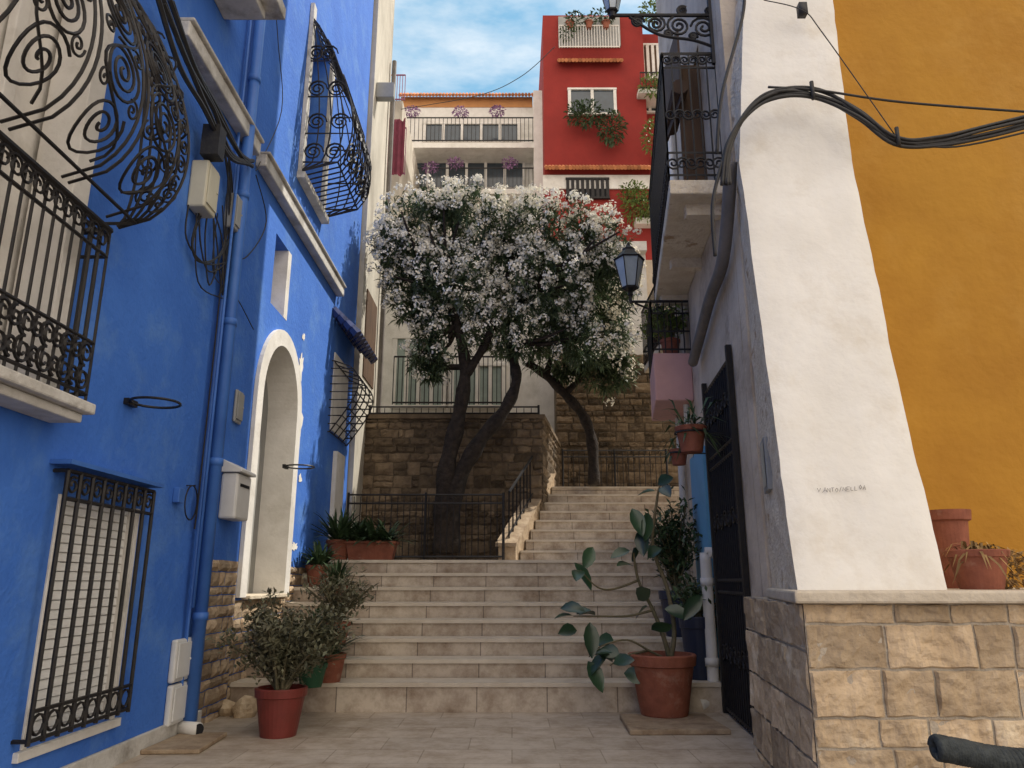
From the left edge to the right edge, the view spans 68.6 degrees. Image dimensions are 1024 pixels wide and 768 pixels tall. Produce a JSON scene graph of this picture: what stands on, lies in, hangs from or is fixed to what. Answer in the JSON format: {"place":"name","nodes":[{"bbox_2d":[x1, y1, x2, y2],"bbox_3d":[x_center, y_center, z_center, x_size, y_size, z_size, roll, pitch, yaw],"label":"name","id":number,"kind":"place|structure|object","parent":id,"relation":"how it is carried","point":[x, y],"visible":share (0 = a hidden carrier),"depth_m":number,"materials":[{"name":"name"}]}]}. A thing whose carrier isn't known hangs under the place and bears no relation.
{"place":"outdoors","nodes":[
{"label":"outdoors","id":0,"kind":"place"},
{"bbox_2d":[385,74,419,236],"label":"weathered house","id":1,"kind":"structure","parent":0,"point":[404,167],"depth_m":20.38,"materials":[{"name":"beige paint"}]},
{"bbox_2d":[113,712,764,767],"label":"landing pavement","id":2,"kind":"structure","parent":0,"point":[463,740],"depth_m":5.29,"materials":[{"name":"stone"}]},
{"bbox_2d":[140,732,226,754],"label":"stone slab","id":3,"kind":"structure","parent":2,"relation":"on","point":[180,743],"depth_m":5.16,"materials":[{"name":"beige stone"}]},
{"bbox_2d":[219,699,235,715],"bbox_3d":[-2.448,2.805,6.470,0.166,0.158,0.184,-10,-18,35],"label":"rock","id":4,"kind":"object","parent":2,"relation":"on","point":[225,709],"visible":0.52,"depth_m":6.40,"materials":[{"name":"stone"}]},
{"bbox_2d":[232,695,256,717],"bbox_3d":[-2.286,2.775,6.413,0.212,0.223,0.207,0,-15,0],"label":"rock","id":5,"kind":"object","parent":2,"relation":"on","point":[244,706],"visible":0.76,"depth_m":6.35,"materials":[{"name":"stone"}]},
{"bbox_2d":[204,587,364,738],"bbox_3d":[-1.701,2.112,5.775,1.073,1.074,1.008,-9,-17,31],"label":"potted plant","id":6,"kind":"object","parent":2,"relation":"on","point":[280,697],"visible":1,"depth_m":5.67,"materials":[{"name":"green plant"}]},
{"bbox_2d":[620,714,730,734],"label":"stone slab","id":7,"kind":"structure","parent":2,"relation":"on","point":[689,724],"depth_m":5.77,"materials":[{"name":"beige stone"}]},
{"bbox_2d":[555,474,702,718],"bbox_3d":[0.984,1.766,6.416,1.234,1.988,0.575,4,-15,-15],"label":"potted ficus","id":8,"kind":"object","parent":7,"relation":"on","point":[661,681],"visible":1,"depth_m":6.28,"materials":[{"name":"ceramic"}]},
{"bbox_2d":[400,93,533,239],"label":"white terrace house","id":9,"kind":"structure","parent":0,"point":[489,139],"depth_m":24.53,"materials":[{"name":"paint"}]},
{"bbox_2d":[422,122,520,142],"bbox_3d":[-1.335,-8.322,24.862,3.242,0.729,0.098,0,-15,0],"label":"window","id":10,"kind":"structure","parent":9,"relation":"in","point":[492,130],"depth_m":24.87,"materials":[{"name":"white glass"}]},
{"bbox_2d":[417,162,525,187],"bbox_3d":[-1.485,-6.798,24.464,3.866,1.020,0.098,0,-15,0],"label":"window","id":11,"kind":"structure","parent":9,"relation":"in","point":[512,177],"depth_m":24.48,"materials":[{"name":"white glass"}]},
{"bbox_2d":[229,560,722,711],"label":"staircase","id":12,"kind":"structure","parent":0,"point":[463,635],"depth_m":7.40,"materials":[{"name":"stone"}]},
{"bbox_2d":[284,607,366,640],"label":"potted plant","id":13,"kind":"object","parent":12,"relation":"on","point":[318,608],"visible":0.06,"depth_m":7.35,"materials":[{"name":"green plant"}]},
{"bbox_2d":[292,540,362,586],"bbox_3d":[-2.267,2.131,8.925,1.207,0.542,0.933,10,-18,-34],"label":"potted plant","id":14,"kind":"object","parent":12,"relation":"on","point":[320,556],"visible":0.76,"depth_m":8.79,"materials":[{"name":"green plant"}]},
{"bbox_2d":[295,627,365,682],"bbox_3d":[-1.622,2.398,6.783,0.799,0.540,0.841,-11,-18,37],"label":"potted plant","id":15,"kind":"object","parent":12,"relation":"on","point":[333,672],"visible":0.27,"depth_m":6.64,"materials":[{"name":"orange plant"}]},
{"bbox_2d":[299,626,364,687],"bbox_3d":[-1.744,2.301,6.419,0.974,0.544,0.886,10,-18,-34],"label":"potted plant","id":16,"kind":"object","parent":12,"relation":"on","point":[315,681],"visible":0.29,"depth_m":6.32,"materials":[{"name":"green plant"}]},
{"bbox_2d":[301,559,371,601],"bbox_3d":[-1.975,2.186,8.382,0.816,0.479,0.974,-14,-20,43],"label":"potted plant","id":17,"kind":"object","parent":12,"relation":"on","point":[338,565],"visible":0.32,"depth_m":8.29,"materials":[{"name":"green plant"}]},
{"bbox_2d":[311,508,365,559],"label":"potted plant","id":18,"kind":"object","parent":12,"relation":"on","point":[334,531],"visible":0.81,"depth_m":9.43,"materials":[{"name":"green plant"}]},
{"bbox_2d":[296,562,383,643],"bbox_3d":[-1.581,1.996,6.863,0.780,0.719,0.759,5,-16,-20],"label":"potted plant","id":19,"kind":"object","parent":12,"relation":"on","point":[330,592],"visible":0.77,"depth_m":6.83,"materials":[{"name":"green plant"}]},
{"bbox_2d":[324,515,421,559],"bbox_3d":[-1.840,1.966,9.591,1.370,0.557,1.020,0,-15,0],"label":"planter box","id":20,"kind":"object","parent":12,"relation":"on","point":[382,543],"visible":0.95,"depth_m":9.43,"materials":[{"name":"ceramic"}]},
{"bbox_2d":[346,492,504,559],"bbox_3d":[-1.210,1.989,10.457,2.219,0.950,0.039,0,-15,0],"label":"iron fence","id":21,"kind":"object","parent":12,"relation":"on","point":[424,556],"visible":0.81,"depth_m":10.49,"materials":[{"name":"black metal"}]},
{"bbox_2d":[520,487,680,559],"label":"staircase","id":22,"kind":"structure","parent":12,"relation":"on","point":[573,523],"depth_m":11.63,"materials":[{"name":"stone"}]},
{"bbox_2d":[521,242,646,484],"bbox_3d":[1.267,-0.479,13.476,2.390,4.571,1.599,0,-15,0],"label":"oleander tree","id":23,"kind":"object","parent":22,"relation":"on","point":[619,372],"visible":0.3,"depth_m":13.28,"materials":[{"name":"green plant"}]},
{"bbox_2d":[561,449,668,486],"bbox_3d":[1.925,1.625,14.046,1.989,0.830,0.039,0,-15,0],"label":"iron fence","id":24,"kind":"object","parent":22,"relation":"on","point":[614,457],"visible":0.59,"depth_m":14.08,"materials":[{"name":"black metal"}]},
{"bbox_2d":[644,485,702,636],"bbox_3d":[1.702,1.835,7.917,0.774,1.565,0.837,0,-15,0],"label":"potted plant","id":25,"kind":"object","parent":12,"relation":"on","point":[674,552],"visible":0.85,"depth_m":7.80,"materials":[{"name":"green plant"}]},
{"bbox_2d":[663,559,716,680],"bbox_3d":[1.732,2.183,7.021,0.605,1.077,0.524,0,-15,0],"label":"potted plant","id":26,"kind":"object","parent":12,"relation":"on","point":[693,633],"visible":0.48,"depth_m":6.88,"materials":[{"name":"blue plant"}]},
{"bbox_2d":[375,241,647,431],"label":"white house","id":27,"kind":"structure","parent":0,"point":[490,382],"depth_m":16.09,"materials":[{"name":"paint"}]},
{"bbox_2d":[390,336,446,408],"bbox_3d":[-1.993,-0.260,16.140,1.196,1.609,0.098,0,-15,0],"label":"shutter window","id":28,"kind":"structure","parent":27,"relation":"in","point":[397,340],"depth_m":16.05,"materials":[{"name":"white paint"}]},
{"bbox_2d":[407,274,467,314],"bbox_3d":[-1.659,-1.983,16.590,1.375,1.169,0.098,0,-15,0],"label":"window","id":29,"kind":"structure","parent":27,"relation":"in","point":[455,274],"depth_m":16.55,"materials":[{"name":"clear glass"}]},
{"bbox_2d":[448,363,504,408],"bbox_3d":[-0.736,0.039,16.061,1.228,0.990,0.098,0,-15,0],"label":"shutter window","id":30,"kind":"structure","parent":27,"relation":"in","point":[480,365],"depth_m":16.05,"materials":[{"name":"white paint"}]},
{"bbox_2d":[510,255,570,308],"bbox_3d":[0.753,-2.298,16.672,1.626,1.342,0.098,0,-15,0],"label":"window","id":31,"kind":"structure","parent":27,"relation":"in","point":[564,255],"depth_m":16.56,"materials":[{"name":"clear glass"}]},
{"bbox_2d":[391,0,656,107],"label":"sky","id":32,"kind":"structure","parent":0,"point":[440,46],"materials":[{"name":"blue"}]},
{"bbox_2d":[533,90,543,240],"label":"white side house","id":33,"kind":"structure","parent":0,"point":[537,142],"depth_m":23.73,"materials":[{"name":"paint"}]},
{"bbox_2d":[539,7,651,259],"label":"red house","id":34,"kind":"structure","parent":0,"point":[594,113],"depth_m":22.80,"materials":[{"name":"paint"}]},
{"bbox_2d":[566,177,609,199],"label":"window","id":35,"kind":"structure","parent":34,"relation":"in","point":[596,194],"depth_m":22.10,"materials":[{"name":"black metal"}]},
{"bbox_2d":[567,88,617,115],"bbox_3d":[2.445,-8.595,22.866,1.504,0.926,0.098,0,-15,0],"label":"window","id":36,"kind":"structure","parent":34,"relation":"in","point":[607,97],"depth_m":22.90,"materials":[{"name":"grey glass"}]},
{"bbox_2d":[616,0,658,227],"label":"red annex","id":37,"kind":"object","parent":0,"point":[648,92],"visible":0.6,"depth_m":22.66,"materials":[{"name":"paint"}]},
{"bbox_2d":[643,43,658,79],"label":"window","id":38,"kind":"structure","parent":37,"relation":"in","point":[651,50],"depth_m":23.82,"materials":[{"name":"white wood"}]},
{"bbox_2d":[647,107,655,113],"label":"window","id":39,"kind":"structure","parent":37,"relation":"in","point":[650,110],"depth_m":23.34,"materials":[{"name":"white glass"}]},
{"bbox_2d":[641,286,672,372],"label":"setback house","id":40,"kind":"structure","parent":0,"point":[645,355],"depth_m":11.39,"materials":[{"name":"paint"}]},
{"bbox_2d":[637,316,657,350],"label":"potted plant","id":41,"kind":"object","parent":40,"relation":"on","point":[643,331],"visible":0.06,"depth_m":11.22,"materials":[{"name":"green plant"}]},
{"bbox_2d":[638,303,673,337],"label":"potted plant","id":42,"kind":"object","parent":40,"relation":"on","point":[655,319],"visible":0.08,"depth_m":10.54,"materials":[{"name":"green plant"}]},
{"label":"ground","id":43,"kind":"structure","parent":0,"visible":0},
{"bbox_2d":[0,0,377,767],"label":"blue house","id":44,"kind":"structure","parent":43,"relation":"on","point":[118,574],"depth_m":5.14,"materials":[{"name":"paint"}]},
{"bbox_2d":[0,0,63,359],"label":"window pane","id":45,"kind":"structure","parent":44,"relation":"in","point":[26,138],"depth_m":4.20,"materials":[{"name":"glass"}]},
{"bbox_2d":[11,494,139,763],"bbox_3d":[-2.535,1.374,4.415,0.130,1.349,1.024,0,-15,0],"label":"window frame","id":46,"kind":"structure","parent":44,"relation":"in","point":[24,754],"depth_m":4.39,"materials":[{"name":"white paint"}]},
{"bbox_2d":[123,396,181,408],"bbox_3d":[-2.330,0.122,4.889,0.337,0.040,0.317,0,-15,0],"label":"pot ring","id":47,"kind":"object","parent":44,"relation":"attached to","point":[131,402],"visible":1,"depth_m":4.86,"materials":[{"name":"black metal"}]},
{"bbox_2d":[163,681,187,726],"bbox_3d":[-2.464,2.355,5.542,0.068,0.280,0.300,0,-15,0],"label":"utility box","id":48,"kind":"object","parent":44,"relation":"attached to","point":[175,704],"visible":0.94,"depth_m":5.45,"materials":[{"name":"white plastic"}]},
{"bbox_2d":[168,637,191,682],"bbox_3d":[-2.464,2.060,5.612,0.068,0.300,0.300,0,-15,0],"label":"utility box","id":49,"kind":"object","parent":44,"relation":"attached to","point":[180,659],"visible":0.93,"depth_m":5.52,"materials":[{"name":"white plastic"}]},
{"bbox_2d":[172,485,197,519],"bbox_3d":[-2.465,0.893,5.683,0.070,0.270,0.334,0,-15,0],"label":"wall ring","id":50,"kind":"object","parent":44,"relation":"attached to","point":[178,494],"depth_m":5.58,"materials":[{"name":"blue metal"}]},
{"bbox_2d":[177,721,203,734],"bbox_3d":[-2.385,2.545,5.546,0.208,0.100,0.099,-6,-16,23],"label":"drain outlet","id":51,"kind":"object","parent":44,"relation":"attached to","point":[189,727],"visible":0.84,"depth_m":5.51,"materials":[{"name":"white plastic"}]},
{"bbox_2d":[187,160,219,217],"bbox_3d":[-2.419,-1.532,5.914,0.158,0.400,0.220,0,-15,0],"label":"electrical box","id":52,"kind":"object","parent":44,"relation":"attached to","point":[203,189],"visible":0.97,"depth_m":5.83,"materials":[{"name":"beige plastic"}]},
{"bbox_2d":[155,0,282,528],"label":"cable tangle","id":53,"kind":"object","parent":44,"relation":"attached to","point":[215,146],"visible":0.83,"depth_m":5.87,"materials":[{"name":"black rubber"}]},
{"bbox_2d":[224,193,242,232],"bbox_3d":[-2.439,-1.497,6.587,0.118,0.330,0.150,0,-15,0],"label":"electrical box","id":54,"kind":"object","parent":44,"relation":"attached to","point":[238,212],"visible":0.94,"depth_m":6.53,"materials":[{"name":"grey plastic"}]},
{"bbox_2d":[218,460,255,520],"bbox_3d":[-2.409,0.937,6.590,0.179,0.508,0.380,0,-15,0],"label":"mailbox","id":55,"kind":"object","parent":44,"relation":"attached to","point":[235,493],"visible":0.92,"depth_m":6.45,"materials":[{"name":"white plastic"}]},
{"bbox_2d":[232,389,244,424],"bbox_3d":[-2.474,0.209,6.811,0.048,0.300,0.170,0,-15,0],"label":"house plaque","id":56,"kind":"object","parent":44,"relation":"attached to","point":[239,398],"visible":1,"depth_m":6.76,"materials":[{"name":"grey plastic"}]},
{"bbox_2d":[246,379,267,593],"bbox_3d":[-2.820,0.816,7.869,0.040,2.705,1.403,0,-15,0],"label":"door","id":57,"kind":"structure","parent":44,"relation":"in","point":[252,559],"depth_m":8.30,"materials":[{"name":"grey"}]},
{"bbox_2d":[271,251,291,320],"bbox_3d":[-2.598,-1.096,8.359,0.204,0.786,0.119,0,-15,0],"label":"window frame","id":58,"kind":"structure","parent":44,"relation":"in","point":[282,259],"depth_m":8.32,"materials":[{"name":"white paint"}]},
{"bbox_2d":[282,464,314,469],"bbox_3d":[-2.330,0.907,8.227,0.337,0.040,0.317,0,-15,0],"label":"pot ring","id":59,"kind":"object","parent":44,"relation":"attached to","point":[284,466],"visible":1,"depth_m":8.17,"materials":[{"name":"black metal"}]},
{"bbox_2d":[297,3,334,223],"bbox_3d":[-2.450,-3.422,9.586,0.099,2.430,1.192,0,-15,0],"label":"upper window frame","id":60,"kind":"structure","parent":44,"relation":"in","point":[302,177],"depth_m":9.18,"materials":[{"name":"white paint"}]},
{"bbox_2d":[329,352,348,440],"bbox_3d":[-2.490,0.201,10.852,0.019,1.100,0.900,0,-15,0],"label":"far window","id":61,"kind":"structure","parent":44,"relation":"in","point":[335,387],"depth_m":10.73,"materials":[{"name":"white paint"}]},
{"bbox_2d":[346,0,396,559],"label":"cream house","id":62,"kind":"structure","parent":43,"relation":"on","point":[370,318],"depth_m":13.22,"materials":[{"name":"paint"}]},
{"bbox_2d":[401,47,554,109],"bbox_3d":[-0.763,-6.715,16.933,4.664,0.650,0.495,-12,-19,39],"label":"overhead cable","id":63,"kind":"object","parent":62,"relation":"attached to","point":[484,93],"visible":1,"depth_m":17.07,"materials":[{"name":"black rubber"}]},
{"bbox_2d":[554,354,678,486],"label":"stone wall","id":64,"kind":"structure","parent":43,"relation":"on","point":[624,422],"depth_m":15.22,"materials":[{"name":"brown stone"}]},
{"bbox_2d":[646,260,668,309],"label":"pale rear house","id":65,"kind":"structure","parent":43,"relation":"on","point":[649,271],"depth_m":16.86,"materials":[{"name":"paint"}]},
{"bbox_2d":[646,0,771,733],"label":"pale balcony house","id":66,"kind":"structure","parent":43,"relation":"on","point":[699,282],"depth_m":6.62,"materials":[{"name":"paint"}]},
{"bbox_2d":[613,242,662,311],"bbox_3d":[1.702,-1.259,9.580,0.803,1.207,0.355,0,-15,0],"label":"street lamp","id":67,"kind":"object","parent":66,"relation":"attached to","point":[628,260],"visible":0.74,"depth_m":9.52,"materials":[{"name":"black metal"}]},
{"bbox_2d":[602,0,715,64],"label":"street lamp","id":68,"kind":"object","parent":66,"relation":"attached to","point":[611,7],"visible":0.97,"depth_m":6.61,"materials":[{"name":"black metal"}]},
{"bbox_2d":[646,304,687,352],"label":"potted plant","id":69,"kind":"object","parent":66,"relation":"on","point":[667,327],"visible":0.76,"depth_m":8.43,"materials":[{"name":"green plant"}]},
{"bbox_2d":[663,438,705,465],"bbox_3d":[1.618,0.649,7.229,0.484,0.302,0.365,-10,-18,33],"label":"hanging pot","id":70,"kind":"object","parent":66,"relation":"attached to","point":[681,459],"visible":0.61,"depth_m":7.17,"materials":[{"name":"ceramic"}]},
{"bbox_2d":[650,397,729,462],"bbox_3d":[1.631,0.410,6.427,0.828,0.630,0.877,10,-18,-34],"label":"hanging pot","id":71,"kind":"object","parent":66,"relation":"attached to","point":[691,436],"visible":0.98,"depth_m":6.34,"materials":[{"name":"ceramic"}]},
{"bbox_2d":[690,446,719,669],"bbox_3d":[1.956,1.744,7.658,0.040,2.100,0.907,-1,-15,5],"label":"blue door","id":72,"kind":"structure","parent":66,"relation":"in","point":[698,469],"depth_m":7.64,"materials":[{"name":"blue paint"}]},
{"bbox_2d":[714,0,1023,587],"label":"ochre house","id":73,"kind":"structure","parent":43,"relation":"on","point":[944,227],"depth_m":5.79,"materials":[{"name":"paint"}]},
{"bbox_2d":[743,588,1023,767],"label":"stone wall","id":74,"kind":"structure","parent":43,"relation":"on","point":[868,678],"depth_m":3.59,"materials":[{"name":"stone"}]},
{"bbox_2d":[730,0,946,589],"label":"white buttress","id":75,"kind":"structure","parent":74,"relation":"on","point":[846,504],"depth_m":4.69,"materials":[{"name":"paint"}]},
{"bbox_2d":[760,436,772,493],"bbox_3d":[1.652,0.525,4.854,0.054,0.340,0.260,-3,-15,13],"label":"wall plaque","id":76,"kind":"object","parent":75,"relation":"attached to","point":[767,473],"depth_m":4.76,"materials":[{"name":"grey plastic"}]},
{"bbox_2d":[710,0,1023,256],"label":"overhead cables","id":77,"kind":"object","parent":75,"relation":"attached to","point":[948,140],"visible":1,"depth_m":5.16,"materials":[{"name":"black rubber"}]},
{"bbox_2d":[929,509,971,588],"bbox_3d":[2.719,1.021,4.643,0.270,0.470,0.270,0,-15,0],"label":"terracotta pot","id":78,"kind":"object","parent":74,"relation":"on","point":[950,526],"visible":0.66,"depth_m":4.58,"materials":[{"name":"orange ceramic"}]},
{"bbox_2d":[943,541,1023,589],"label":"potted plant","id":79,"kind":"object","parent":74,"relation":"on","point":[975,565],"visible":1,"depth_m":4.03,"materials":[{"name":"orange plant"}]},
{"bbox_2d":[1005,547,1023,588],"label":"dried plant","id":80,"kind":"object","parent":74,"relation":"on","point":[1013,581],"visible":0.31,"depth_m":4.13,"materials":[{"name":"brown plant"}]},
{"bbox_2d":[927,733,1023,767],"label":"rope rail","id":81,"kind":"object","parent":43,"relation":"on","point":[958,751],"visible":1,"depth_m":2.35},
{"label":"terrace ground","id":82,"kind":"structure","parent":0,"visible":0},
{"bbox_2d":[361,414,560,559],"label":"retaining wall","id":83,"kind":"structure","parent":82,"relation":"on","point":[403,453],"depth_m":12.24,"materials":[{"name":"stone"}]},
{"bbox_2d":[369,405,539,413],"bbox_3d":[-0.975,0.461,12.696,2.889,0.210,0.039,0,-15,0],"label":"iron fence","id":84,"kind":"object","parent":83,"relation":"on","point":[472,407],"visible":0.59,"depth_m":12.70,"materials":[{"name":"black metal"}]},
{"bbox_2d":[361,173,641,553],"bbox_3d":[-0.158,-0.507,11.833,4.540,6.206,1.836,0,-15,0],"label":"oleander tree","id":85,"kind":"object","parent":82,"relation":"on","point":[437,263],"visible":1,"depth_m":11.85,"materials":[{"name":"white plant"}]},
{"bbox_2d":[496,456,554,559],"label":"stair parapet","id":86,"kind":"structure","parent":82,"relation":"on","point":[520,525],"depth_m":11.15,"materials":[{"name":"stone"}]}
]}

